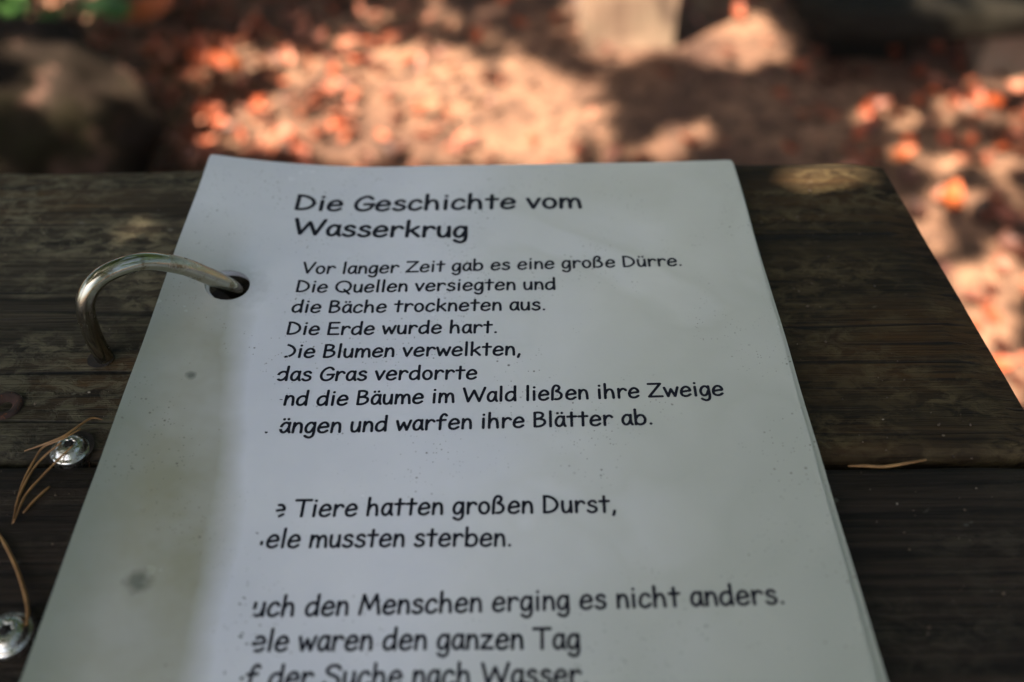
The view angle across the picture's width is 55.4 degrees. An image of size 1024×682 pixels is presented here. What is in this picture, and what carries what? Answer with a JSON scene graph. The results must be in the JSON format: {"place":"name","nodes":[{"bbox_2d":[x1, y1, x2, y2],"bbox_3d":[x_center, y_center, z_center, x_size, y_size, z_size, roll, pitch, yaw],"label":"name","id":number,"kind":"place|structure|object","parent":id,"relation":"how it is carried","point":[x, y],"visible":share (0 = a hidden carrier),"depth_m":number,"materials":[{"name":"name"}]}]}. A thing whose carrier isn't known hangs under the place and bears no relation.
{"place":"outdoors","nodes":[
{"label":"outdoors","id":0,"kind":"place"},
{"bbox_2d":[22,0,1023,408],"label":"forest ground","id":1,"kind":"structure","parent":0,"point":[638,100],"depth_m":1.72,"materials":[{"name":"soil"}]},
{"bbox_2d":[0,0,134,22],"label":"green plant","id":2,"kind":"object","parent":1,"relation":"on","point":[113,8],"visible":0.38,"depth_m":1.79,"materials":[{"name":"green plant"}]},
{"bbox_2d":[54,0,82,13],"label":"fallen leaf","id":3,"kind":"object","parent":1,"relation":"on","point":[64,2],"visible":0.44,"depth_m":1.89,"materials":[{"name":"brown plant"}]},
{"bbox_2d":[0,16,167,173],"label":"boulder","id":4,"kind":"object","parent":1,"relation":"on","point":[73,101],"visible":0.74,"depth_m":1.45,"materials":[{"name":"grey stone"}]},
{"bbox_2d":[224,51,243,69],"bbox_3d":[-0.502,-0.505,1.762,0.034,0.021,0.044,-2,47,0],"label":"fallen leaf","id":5,"kind":"object","parent":1,"relation":"on","point":[232,61],"visible":1,"depth_m":1.77,"materials":[{"name":"orange plant"}]},
{"bbox_2d":[0,164,1023,681],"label":"wooden table","id":6,"kind":"object","parent":1,"relation":"on","point":[856,224],"visible":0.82,"depth_m":0.32,"materials":[{"name":"brown wood"}]},
{"bbox_2d":[0,392,23,419],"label":"screw","id":7,"kind":"object","parent":6,"relation":"on","point":[15,399],"visible":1,"depth_m":0.32,"materials":[{"name":"metal"}]},
{"bbox_2d":[0,608,36,660],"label":"screw","id":8,"kind":"object","parent":6,"relation":"on","point":[17,636],"visible":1,"depth_m":0.26,"materials":[{"name":"metal"}]},
{"bbox_2d":[0,534,29,625],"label":"pine needle","id":9,"kind":"object","parent":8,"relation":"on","point":[18,574],"visible":1,"depth_m":0.27,"materials":[{"name":"brown plant"}]},
{"bbox_2d":[22,486,49,512],"bbox_3d":[-0.142,0.047,0.290,0.006,0.001,0.010,-2,47,0],"label":"pine needle","id":10,"kind":"object","parent":6,"relation":"on","point":[33,501],"visible":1,"depth_m":0.29,"materials":[{"name":"brown plant"}]},
{"bbox_2d":[12,442,61,523],"bbox_3d":[-0.143,0.042,0.292,0.010,0.005,0.026,-2,47,0],"label":"pine needle","id":11,"kind":"object","parent":6,"relation":"on","point":[30,473],"visible":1,"depth_m":0.29,"materials":[{"name":"brown plant"}]},
{"bbox_2d":[48,432,93,468],"bbox_3d":[-0.137,0.034,0.304,0.014,0.009,0.014,2,47,3],"label":"screw","id":12,"kind":"object","parent":6,"relation":"on","point":[78,454],"visible":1,"depth_m":0.30,"materials":[{"name":"metal"}]},
{"bbox_2d":[13,445,72,522],"bbox_3d":[-0.142,0.042,0.292,0.004,0.004,0.027,17,49,17],"label":"pine needle","id":13,"kind":"object","parent":12,"relation":"on","point":[41,476],"visible":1,"depth_m":0.29,"materials":[{"name":"brown plant"}]},
{"bbox_2d":[15,429,80,504],"bbox_3d":[-0.144,0.037,0.297,0.008,0.005,0.029,20,50,19],"label":"pine needle","id":14,"kind":"object","parent":12,"relation":"on","point":[35,458],"visible":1,"depth_m":0.30,"materials":[{"name":"brown plant"}]},
{"bbox_2d":[24,417,102,450],"bbox_3d":[-0.141,0.029,0.305,0.022,0.005,0.011,-2,47,0],"label":"pine needle","id":15,"kind":"object","parent":12,"relation":"on","point":[72,430],"visible":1,"depth_m":0.30,"materials":[{"name":"brown plant"}]},
{"bbox_2d":[75,252,246,365],"bbox_3d":[-0.117,-0.010,0.334,0.057,0.057,0.007,-28,52,-23],"label":"binding ring","id":16,"kind":"object","parent":6,"relation":"attached to","point":[96,281],"visible":0.92,"depth_m":0.32,"materials":[{"name":"metal"}]},
{"bbox_2d":[20,155,887,681],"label":"story booklet","id":17,"kind":"object","parent":6,"relation":"on","point":[498,423],"visible":1,"depth_m":0.29,"materials":[{"name":"white paper"}]},
{"bbox_2d":[0,182,1004,634],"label":"grit","id":18,"kind":"object","parent":6,"relation":"on","point":[794,288],"visible":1,"depth_m":0.31,"materials":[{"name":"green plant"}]},
{"bbox_2d":[848,459,926,467],"bbox_3d":[0.113,0.037,0.293,0.024,0.002,0.002,-2,47,0],"label":"pine needle","id":19,"kind":"object","parent":6,"relation":"on","point":[886,466],"visible":1,"depth_m":0.29,"materials":[{"name":"brown plant"}]},
{"bbox_2d":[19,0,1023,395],"bbox_3d":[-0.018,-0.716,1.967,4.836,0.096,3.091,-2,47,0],"label":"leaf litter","id":20,"kind":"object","parent":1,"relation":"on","point":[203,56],"visible":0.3,"depth_m":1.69,"materials":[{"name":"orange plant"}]},
{"bbox_2d":[122,0,169,22],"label":"fallen leaf","id":21,"kind":"object","parent":20,"relation":"on","point":[147,11],"visible":1,"depth_m":1.90,"materials":[{"name":"brown plant"}]},
{"bbox_2d":[577,0,678,49],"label":"wooden post","id":22,"kind":"object","parent":1,"relation":"on","point":[631,24],"visible":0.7,"depth_m":1.79,"materials":[{"name":"brown wood"}]},
{"bbox_2d":[891,146,916,160],"bbox_3d":[0.618,-0.296,1.536,0.033,0.017,0.028,17,49,16],"label":"fallen leaf","id":23,"kind":"object","parent":1,"relation":"on","point":[903,153],"visible":1,"depth_m":1.54,"materials":[{"name":"orange plant"}]},
{"bbox_2d":[785,0,1023,81],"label":"log bench","id":24,"kind":"object","parent":1,"relation":"on","point":[992,31],"visible":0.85,"depth_m":1.61,"materials":[{"name":"brown wood"}]},
{"bbox_2d":[943,178,963,209],"bbox_3d":[0.662,-0.217,1.457,0.044,0.023,0.037,-22,50,-18],"label":"fallen leaf","id":25,"kind":"object","parent":1,"relation":"on","point":[954,201],"visible":1,"depth_m":1.46,"materials":[{"name":"orange plant"}]},
{"bbox_2d":[949,103,981,118],"bbox_3d":[0.749,-0.381,1.610,0.040,0.021,0.034,26,52,24],"label":"fallen leaf","id":26,"kind":"object","parent":1,"relation":"on","point":[963,111],"visible":1,"depth_m":1.62,"materials":[{"name":"orange plant"}]}
]}

